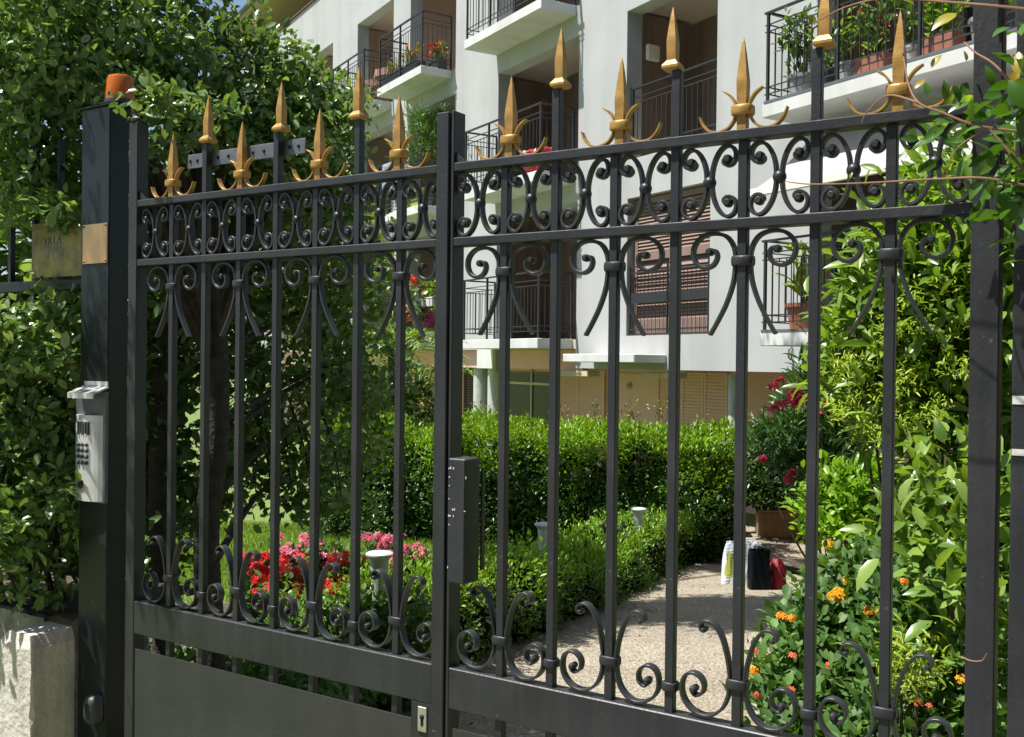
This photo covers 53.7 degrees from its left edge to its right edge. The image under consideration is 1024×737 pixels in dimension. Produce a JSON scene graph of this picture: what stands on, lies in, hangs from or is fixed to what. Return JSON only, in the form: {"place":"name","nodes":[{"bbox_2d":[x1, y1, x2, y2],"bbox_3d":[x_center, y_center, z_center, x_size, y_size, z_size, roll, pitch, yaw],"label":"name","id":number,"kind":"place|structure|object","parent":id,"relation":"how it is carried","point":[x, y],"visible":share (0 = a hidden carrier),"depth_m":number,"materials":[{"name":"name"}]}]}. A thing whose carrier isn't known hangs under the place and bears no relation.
{"place":"outdoors","nodes":[
{"label":"outdoors","id":0,"kind":"place"},
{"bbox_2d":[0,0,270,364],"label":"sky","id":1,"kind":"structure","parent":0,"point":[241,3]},
{"bbox_2d":[145,519,496,602],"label":"lawn grass","id":2,"kind":"structure","parent":0,"point":[264,537],"depth_m":13.16,"materials":[{"name":"green plant"}]},
{"bbox_2d":[1,372,1004,735],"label":"ground","id":3,"kind":"structure","parent":0,"point":[255,510],"depth_m":15.93,"materials":[{"name":"soil"}]},
{"bbox_2d":[0,621,74,736],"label":"wall pillar","id":4,"kind":"structure","parent":3,"relation":"on","point":[37,672],"depth_m":3.10,"materials":[{"name":"beige stone"}]},
{"bbox_2d":[0,565,183,736],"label":"garden wall","id":5,"kind":"structure","parent":3,"relation":"on","point":[68,615],"depth_m":3.35,"materials":[{"name":"stone"}]},
{"bbox_2d":[0,139,80,590],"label":"iron fence","id":6,"kind":"object","parent":5,"relation":"on","point":[11,285],"visible":0.27,"depth_m":3.38,"materials":[{"name":"paint"}]},
{"bbox_2d":[32,219,81,278],"bbox_3d":[-1.456,-0.390,3.292,0.360,0.182,0.006,1,0,32],"label":"name sign","id":7,"kind":"object","parent":6,"relation":"attached to","point":[57,253],"visible":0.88,"depth_m":3.31,"materials":[{"name":"gold metal"}]},
{"bbox_2d":[0,132,127,616],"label":"fence hedge","id":8,"kind":"object","parent":5,"relation":"on","point":[39,369],"visible":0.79,"depth_m":3.23,"materials":[{"name":"green plant"}]},
{"bbox_2d":[78,102,130,736],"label":"gate post","id":9,"kind":"object","parent":3,"relation":"on","point":[104,315],"visible":0.68,"depth_m":3.10,"materials":[{"name":"metal"}]},
{"bbox_2d":[67,381,108,503],"bbox_3d":[-1.301,0.224,3.085,0.146,0.370,0.055,1,0,32],"label":"intercom","id":10,"kind":"object","parent":9,"relation":"attached to","point":[92,407],"visible":1,"depth_m":3.07,"materials":[{"name":"metal"}]},
{"bbox_2d":[83,693,102,723],"bbox_3d":[-1.279,1.039,3.080,0.052,0.086,0.040,1,0,32],"label":"photocell","id":11,"kind":"object","parent":9,"relation":"attached to","point":[93,709],"visible":1,"depth_m":3.07,"materials":[{"name":"plastic"}]},
{"bbox_2d":[85,704,89,720],"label":"lens window","id":12,"kind":"structure","parent":11,"relation":"in","point":[87,707],"depth_m":3.06,"materials":[{"name":"black glass"}]},
{"bbox_2d":[82,223,107,263],"bbox_3d":[-1.281,-0.383,3.101,0.120,0.122,0.008,1,0,33],"label":"number plate","id":13,"kind":"object","parent":9,"relation":"attached to","point":[95,243],"visible":1,"depth_m":3.10,"materials":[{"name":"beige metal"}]},
{"bbox_2d":[91,74,134,109],"bbox_3d":[-1.217,-0.855,3.119,0.123,0.094,0.096,1,0,32],"label":"warning lamp","id":14,"kind":"object","parent":9,"relation":"on","point":[122,83],"visible":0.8,"depth_m":3.08,"materials":[{"name":"paint"}]},
{"bbox_2d":[124,68,451,736],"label":"gate leaf","id":15,"kind":"object","parent":9,"relation":"attached to","point":[169,694],"visible":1,"depth_m":2.71,"materials":[{"name":"paint"}]},
{"bbox_2d":[299,532,348,576],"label":"flower clump","id":16,"kind":"object","parent":3,"relation":"on","point":[333,549],"visible":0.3,"depth_m":8.72,"materials":[{"name":"pink plant"}]},
{"bbox_2d":[148,603,577,710],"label":"flower bed soil","id":17,"kind":"structure","parent":3,"relation":"on","point":[225,606],"depth_m":6.88,"materials":[{"name":"brown soil"}]},
{"bbox_2d":[0,131,282,583],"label":"garden shrub","id":18,"kind":"object","parent":17,"relation":"on","point":[23,265],"visible":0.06,"depth_m":4.55,"materials":[{"name":"green plant"}]},
{"bbox_2d":[70,128,296,655],"bbox_3d":[-1.542,0.292,4.441,1.165,2.923,0.948,1,0,0],"label":"evergreen tree","id":19,"kind":"object","parent":17,"relation":"on","point":[156,478],"visible":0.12,"depth_m":4.37,"materials":[{"name":"green plant"}]},
{"bbox_2d":[0,0,434,670],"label":"evergreen tree","id":20,"kind":"object","parent":17,"relation":"on","point":[60,60],"visible":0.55,"depth_m":4.04,"materials":[{"name":"green plant"}]},
{"bbox_2d":[224,551,269,619],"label":"flower clump","id":21,"kind":"object","parent":17,"relation":"on","point":[262,559],"visible":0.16,"depth_m":7.49,"materials":[{"name":"red plant"}]},
{"bbox_2d":[148,633,390,709],"bbox_3d":[-1.403,1.537,4.309,1.748,0.694,2.884,1,0,0],"label":"ground cover","id":22,"kind":"object","parent":17,"relation":"on","point":[326,687],"visible":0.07,"depth_m":4.78,"materials":[{"name":"green plant"}]},
{"bbox_2d":[242,561,300,623],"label":"flower clump","id":23,"kind":"object","parent":17,"relation":"on","point":[259,581],"visible":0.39,"depth_m":7.15,"materials":[{"name":"red plant"}]},
{"bbox_2d":[256,581,331,630],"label":"bedding plant","id":24,"kind":"object","parent":17,"relation":"on","point":[292,619],"visible":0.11,"depth_m":6.48,"materials":[{"name":"green plant"}]},
{"bbox_2d":[279,553,308,571],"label":"flower clump","id":25,"kind":"object","parent":17,"relation":"on","point":[283,559],"visible":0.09,"depth_m":7.82,"materials":[{"name":"red plant"}]},
{"bbox_2d":[269,532,319,563],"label":"flower clump","id":26,"kind":"object","parent":17,"relation":"on","point":[292,550],"visible":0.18,"depth_m":8.56,"materials":[{"name":"pink plant"}]},
{"bbox_2d":[279,562,327,616],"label":"flower clump","id":27,"kind":"object","parent":17,"relation":"on","point":[297,577],"visible":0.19,"depth_m":7.31,"materials":[{"name":"red plant"}]},
{"bbox_2d":[294,588,347,631],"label":"bedding plant","id":28,"kind":"object","parent":17,"relation":"on","point":[301,613],"visible":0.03,"depth_m":6.25,"materials":[{"name":"green plant"}]},
{"bbox_2d":[301,578,342,605],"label":"flower clump","id":29,"kind":"object","parent":17,"relation":"on","point":[328,583],"visible":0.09,"depth_m":6.91,"materials":[{"name":"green plant"}]},
{"bbox_2d":[297,591,391,700],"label":"bedding plant","id":30,"kind":"object","parent":17,"relation":"on","point":[326,615],"visible":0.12,"depth_m":5.22,"materials":[{"name":"green plant"}]},
{"bbox_2d":[326,550,368,585],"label":"flower clump","id":31,"kind":"object","parent":17,"relation":"on","point":[343,561],"visible":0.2,"depth_m":7.78,"materials":[{"name":"red plant"}]},
{"bbox_2d":[344,555,369,577],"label":"flower clump","id":32,"kind":"object","parent":17,"relation":"on","point":[363,558],"visible":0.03,"depth_m":7.95,"materials":[{"name":"green plant"}]},
{"bbox_2d":[365,550,392,636],"bbox_3d":[-0.758,1.423,5.753,0.159,0.771,0.159,1,0,0],"label":"bollard lamp","id":33,"kind":"object","parent":17,"relation":"on","point":[378,558],"visible":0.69,"depth_m":5.71,"materials":[{"name":"metal"}]},
{"bbox_2d":[333,571,430,708],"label":"bedding plant","id":34,"kind":"object","parent":17,"relation":"on","point":[369,596],"visible":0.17,"depth_m":5.27,"materials":[{"name":"green plant"}]},
{"bbox_2d":[377,586,460,709],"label":"bedding plant","id":35,"kind":"object","parent":17,"relation":"on","point":[424,616],"visible":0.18,"depth_m":5.24,"materials":[{"name":"green plant"}]},
{"bbox_2d":[534,522,546,563],"bbox_3d":[0.255,1.617,8.101,0.159,0.771,0.159,1,0,0],"label":"bollard lamp","id":36,"kind":"object","parent":17,"relation":"on","point":[542,529],"visible":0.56,"depth_m":8.05,"materials":[{"name":"metal"}]},
{"bbox_2d":[360,531,406,559],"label":"flower clump","id":37,"kind":"object","parent":3,"relation":"on","point":[370,544],"visible":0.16,"depth_m":9.10,"materials":[{"name":"pink plant"}]},
{"bbox_2d":[309,326,477,502],"bbox_3d":[-1.786,0.808,15.050,2.642,2.979,2.718,1,0,0],"label":"palm","id":38,"kind":"object","parent":3,"relation":"on","point":[413,334],"visible":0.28,"depth_m":14.95,"materials":[{"name":"green plant"}]},
{"bbox_2d":[326,353,466,501],"bbox_3d":[-1.924,0.972,16.238,2.459,2.594,1.212,1,0,0],"label":"garden shrub","id":39,"kind":"object","parent":3,"relation":"on","point":[429,395],"visible":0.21,"depth_m":16.06,"materials":[{"name":"green plant"}]},
{"bbox_2d":[388,541,432,567],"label":"flower clump","id":40,"kind":"object","parent":3,"relation":"on","point":[407,549],"visible":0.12,"depth_m":8.90,"materials":[{"name":"pink plant"}]},
{"bbox_2d":[325,459,709,667],"bbox_3d":[0.605,1.740,9.085,1.094,1.569,7.582,1,0,22],"label":"hedge","id":41,"kind":"object","parent":3,"relation":"on","point":[581,568],"visible":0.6,"depth_m":7.98,"materials":[{"name":"green plant"}]},
{"bbox_2d":[392,389,667,484],"bbox_3d":[0.319,1.289,14.179,4.053,2.048,0.423,1,0,0],"label":"wispy plant","id":42,"kind":"object","parent":3,"relation":"on","point":[422,403],"visible":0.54,"depth_m":14.19,"materials":[{"name":"yellow plant"}]},
{"bbox_2d":[306,406,757,562],"bbox_3d":[0.117,1.507,13.503,6.183,2.030,1.836,1,0,18],"label":"clipped hedge","id":43,"kind":"object","parent":3,"relation":"on","point":[582,488],"visible":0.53,"depth_m":12.82,"materials":[{"name":"green plant"}]},
{"bbox_2d":[222,0,1016,567],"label":"apartment building","id":44,"kind":"structure","parent":3,"relation":"on","point":[494,46],"depth_m":16.81,"materials":[{"name":"paint"}]},
{"bbox_2d":[362,67,387,100],"bbox_3d":[-3.217,-6.642,23.595,0.424,0.893,0.564,1,0,36],"label":"folding chair","id":45,"kind":"object","parent":44,"relation":"on","point":[369,82],"visible":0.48,"depth_m":23.65,"materials":[{"name":"pink wood"}]},
{"bbox_2d":[382,162,392,189],"bbox_3d":[-2.702,-4.144,21.940,0.030,0.620,0.560,0,0,-31],"label":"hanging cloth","id":46,"kind":"object","parent":44,"relation":"hanging from","point":[384,166],"visible":0.23,"depth_m":22.03,"materials":[{"name":"fabric"}]},
{"bbox_2d":[383,57,402,85],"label":"potted plant","id":47,"kind":"object","parent":44,"relation":"on","point":[390,79],"visible":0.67,"depth_m":21.95,"materials":[{"name":"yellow plant"}]},
{"bbox_2d":[401,42,425,75],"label":"potted plant","id":48,"kind":"object","parent":44,"relation":"on","point":[407,54],"visible":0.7,"depth_m":21.15,"materials":[{"name":"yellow plant"}]},
{"bbox_2d":[393,306,433,340],"bbox_3d":[-2.017,-0.922,21.364,0.480,0.712,1.370,0,0,-31],"label":"flower stand","id":49,"kind":"object","parent":44,"relation":"on","point":[421,307],"visible":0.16,"depth_m":20.79,"materials":[{"name":"metal"}]},
{"bbox_2d":[395,274,421,306],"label":"potted plant","id":50,"kind":"object","parent":49,"relation":"on","point":[413,279],"visible":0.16,"depth_m":20.98,"materials":[{"name":"green plant"}]},
{"bbox_2d":[415,281,434,306],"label":"potted plant","id":51,"kind":"object","parent":49,"relation":"on","point":[426,301],"visible":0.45,"depth_m":21.07,"materials":[{"name":"green plant"}]},
{"bbox_2d":[406,309,422,340],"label":"potted plant","id":52,"kind":"object","parent":44,"relation":"on","point":[410,319],"visible":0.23,"depth_m":21.20,"materials":[{"name":"red plant"}]},
{"bbox_2d":[384,101,448,205],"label":"bamboo plant","id":53,"kind":"object","parent":44,"relation":"on","point":[422,122],"visible":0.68,"depth_m":21.04,"materials":[{"name":"green plant"}]},
{"bbox_2d":[411,189,423,206],"bbox_3d":[-1.916,-3.512,20.905,0.200,0.340,0.440,0,0,-31],"label":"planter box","id":54,"kind":"object","parent":44,"relation":"on","point":[414,203],"visible":0.18,"depth_m":20.83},
{"bbox_2d":[421,308,434,340],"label":"potted plant","id":55,"kind":"object","parent":44,"relation":"on","point":[425,318],"visible":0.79,"depth_m":20.97,"materials":[{"name":"purple plant"}]},
{"bbox_2d":[426,39,448,68],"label":"potted plant","id":56,"kind":"object","parent":44,"relation":"on","point":[441,63],"visible":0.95,"depth_m":20.80,"materials":[{"name":"green plant"}]},
{"bbox_2d":[509,369,548,468],"bbox_3d":[0.362,1.101,21.956,0.050,2.300,1.950,0,0,-31],"label":"window","id":57,"kind":"structure","parent":44,"relation":"in","point":[529,391],"depth_m":21.86,"materials":[{"name":"green glass"}]},
{"bbox_2d":[626,410,632,423],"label":"plant","id":58,"kind":"object","parent":44,"relation":"attached to","point":[627,417],"depth_m":18.85,"materials":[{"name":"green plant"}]},
{"bbox_2d":[628,186,710,335],"bbox_3d":[2.374,-1.569,15.043,0.151,2.140,1.900,0,0,-31],"label":"window","id":59,"kind":"structure","parent":44,"relation":"in","point":[649,298],"depth_m":15.11,"materials":[{"name":"wood"}]},
{"bbox_2d":[771,2,818,93],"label":"potted plant","id":60,"kind":"object","parent":44,"relation":"on","point":[792,49],"visible":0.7,"depth_m":12.09,"materials":[{"name":"green plant"}]},
{"bbox_2d":[772,238,839,328],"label":"potted plant","id":61,"kind":"object","parent":44,"relation":"on","point":[804,306],"visible":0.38,"depth_m":12.05,"materials":[{"name":"green plant"}]},
{"bbox_2d":[799,6,856,83],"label":"potted plant","id":62,"kind":"object","parent":44,"relation":"on","point":[830,71],"visible":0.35,"depth_m":11.73,"materials":[{"name":"green plant"}]},
{"bbox_2d":[832,15,888,78],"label":"potted plant","id":63,"kind":"object","parent":44,"relation":"on","point":[844,31],"visible":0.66,"depth_m":11.46,"materials":[{"name":"green plant"}]},
{"bbox_2d":[847,0,896,74],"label":"potted plant","id":64,"kind":"object","parent":44,"relation":"on","point":[873,25],"visible":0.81,"depth_m":11.16,"materials":[{"name":"green plant"}]},
{"bbox_2d":[889,0,926,58],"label":"potted plant","id":65,"kind":"object","parent":44,"relation":"on","point":[908,31],"visible":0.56,"depth_m":10.76,"materials":[{"name":"green plant"}]},
{"bbox_2d":[909,0,967,54],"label":"potted plant","id":66,"kind":"object","parent":44,"relation":"on","point":[947,26],"visible":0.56,"depth_m":10.46,"materials":[{"name":"green plant"}]},
{"bbox_2d":[962,0,1013,41],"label":"door","id":67,"kind":"structure","parent":44,"relation":"in","point":[968,11],"depth_m":12.75,"materials":[{"name":"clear glass"}]},
{"bbox_2d":[631,507,646,554],"bbox_3d":[1.287,1.800,10.300,0.159,0.771,0.159,1,0,0],"label":"bollard lamp","id":68,"kind":"object","parent":3,"relation":"on","point":[638,514],"visible":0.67,"depth_m":10.26,"materials":[{"name":"metal"}]},
{"bbox_2d":[776,443,911,568],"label":"bright shrub","id":69,"kind":"object","parent":3,"relation":"on","point":[845,494],"visible":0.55,"depth_m":5.62,"materials":[{"name":"green plant"}]},
{"bbox_2d":[779,86,1015,620],"bbox_3d":[1.992,0.240,4.477,1.488,3.029,1.222,1,0,0],"label":"tall shrub","id":70,"kind":"object","parent":3,"relation":"on","point":[928,383],"visible":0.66,"depth_m":4.32,"materials":[{"name":"green plant"}]},
{"bbox_2d":[840,409,1010,726],"bbox_3d":[1.411,0.890,3.280,0.632,1.511,0.898,1,0,0],"label":"broadleaf shrub","id":71,"kind":"object","parent":3,"relation":"on","point":[946,552],"visible":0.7,"depth_m":3.20,"materials":[{"name":"green plant"}]},
{"bbox_2d":[850,454,1009,736],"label":"garden shrub","id":72,"kind":"object","parent":3,"relation":"on","point":[1002,605],"visible":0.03,"depth_m":4.08,"materials":[{"name":"green plant"}]},
{"bbox_2d":[516,146,551,172],"bbox_3d":[0.362,-3.573,17.607,0.530,0.560,0.800,0,1,-42],"label":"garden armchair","id":73,"kind":"object","parent":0,"point":[532,168],"visible":0.25,"depth_m":17.62,"materials":[{"name":"red plastic"}]},
{"bbox_2d":[387,525,833,736],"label":"path","id":74,"kind":"structure","parent":0,"point":[702,653],"depth_m":7.24,"materials":[{"name":"beige gravel"}]},
{"bbox_2d":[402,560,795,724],"bbox_3d":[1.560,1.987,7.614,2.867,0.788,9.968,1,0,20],"label":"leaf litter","id":75,"kind":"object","parent":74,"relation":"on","point":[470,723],"visible":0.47,"depth_m":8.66,"materials":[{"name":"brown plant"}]},
{"bbox_2d":[721,539,761,583],"bbox_3d":[2.367,1.974,10.361,0.451,0.453,0.231,1,0,3],"label":"plastic bag","id":76,"kind":"object","parent":74,"relation":"on","point":[727,570],"visible":0.41,"depth_m":10.29,"materials":[{"name":"white plastic"}]},
{"bbox_2d":[710,549,804,573],"bbox_3d":[3.031,2.260,11.650,0.200,0.153,2.965,0,0,-20],"label":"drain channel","id":77,"kind":"object","parent":74,"relation":"on","point":[792,569],"visible":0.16,"depth_m":11.36,"materials":[{"name":"grey concrete"}]},
{"bbox_2d":[747,546,770,589],"bbox_3d":[2.426,1.956,9.930,0.204,0.415,0.138,1,0,-6],"label":"paper bag","id":78,"kind":"object","parent":74,"relation":"on","point":[758,571],"visible":1,"depth_m":9.87,"materials":[{"name":"black paper"}]},
{"bbox_2d":[770,557,786,589],"bbox_3d":[2.613,2.025,10.017,0.254,0.300,0.226,1,0,-17],"label":"red bag","id":79,"kind":"object","parent":74,"relation":"on","point":[778,571],"visible":0.72,"depth_m":9.95,"materials":[{"name":"red fabric"}]},
{"bbox_2d":[755,504,803,538],"bbox_3d":[3.743,2.127,14.084,0.678,0.420,0.490,1,0,7],"label":"planter trough","id":80,"kind":"object","parent":74,"relation":"on","point":[770,523],"visible":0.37,"depth_m":13.87,"materials":[{"name":"brown ceramic"}]},
{"bbox_2d":[746,417,806,511],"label":"potted shrub","id":81,"kind":"object","parent":80,"relation":"on","point":[758,493],"visible":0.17,"depth_m":13.60,"materials":[{"name":"green plant"}]},
{"bbox_2d":[719,322,879,574],"bbox_3d":[2.847,0.813,9.486,1.326,2.704,1.382,0,0,-26],"label":"oleander","id":82,"kind":"object","parent":74,"relation":"on","point":[789,452],"visible":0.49,"depth_m":9.47,"materials":[{"name":"green plant"}]},
{"bbox_2d":[719,507,1007,736],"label":"lantana","id":83,"kind":"object","parent":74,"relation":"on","point":[846,612],"visible":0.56,"depth_m":3.35,"materials":[{"name":"green plant"}]},
{"bbox_2d":[871,613,963,736],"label":"fine shrub","id":84,"kind":"object","parent":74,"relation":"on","point":[916,678],"visible":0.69,"depth_m":2.91,"materials":[{"name":"green plant"}]},
{"bbox_2d":[1007,0,1023,736],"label":"gate post","id":85,"kind":"object","parent":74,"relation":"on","point":[1015,706],"visible":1,"depth_m":1.74,"materials":[{"name":"metal"}]},
{"bbox_2d":[445,0,1006,736],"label":"gate leaf","id":86,"kind":"object","parent":85,"relation":"attached to","point":[501,698],"visible":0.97,"depth_m":2.06,"materials":[{"name":"paint"}]},
{"bbox_2d":[961,654,986,661],"bbox_3d":[0.780,0.486,1.708,0.006,0.019,0.045,0,1,-41],"label":"dry tendril","id":87,"kind":"object","parent":86,"relation":"attached to","point":[973,660],"visible":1,"depth_m":1.71},
{"bbox_2d":[785,0,1023,263],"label":"climbing vine","id":88,"kind":"object","parent":85,"relation":"attached to","point":[1010,209],"visible":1,"depth_m":1.66,"materials":[{"name":"green plant"}]},
{"bbox_2d":[961,0,1013,39],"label":"potted plant","id":89,"kind":"object","parent":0,"point":[970,20],"visible":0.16,"depth_m":10.09,"materials":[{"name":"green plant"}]},
{"bbox_2d":[1007,0,1014,28],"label":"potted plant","id":90,"kind":"object","parent":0,"point":[1010,16],"visible":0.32,"depth_m":9.73,"materials":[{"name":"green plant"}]}
]}

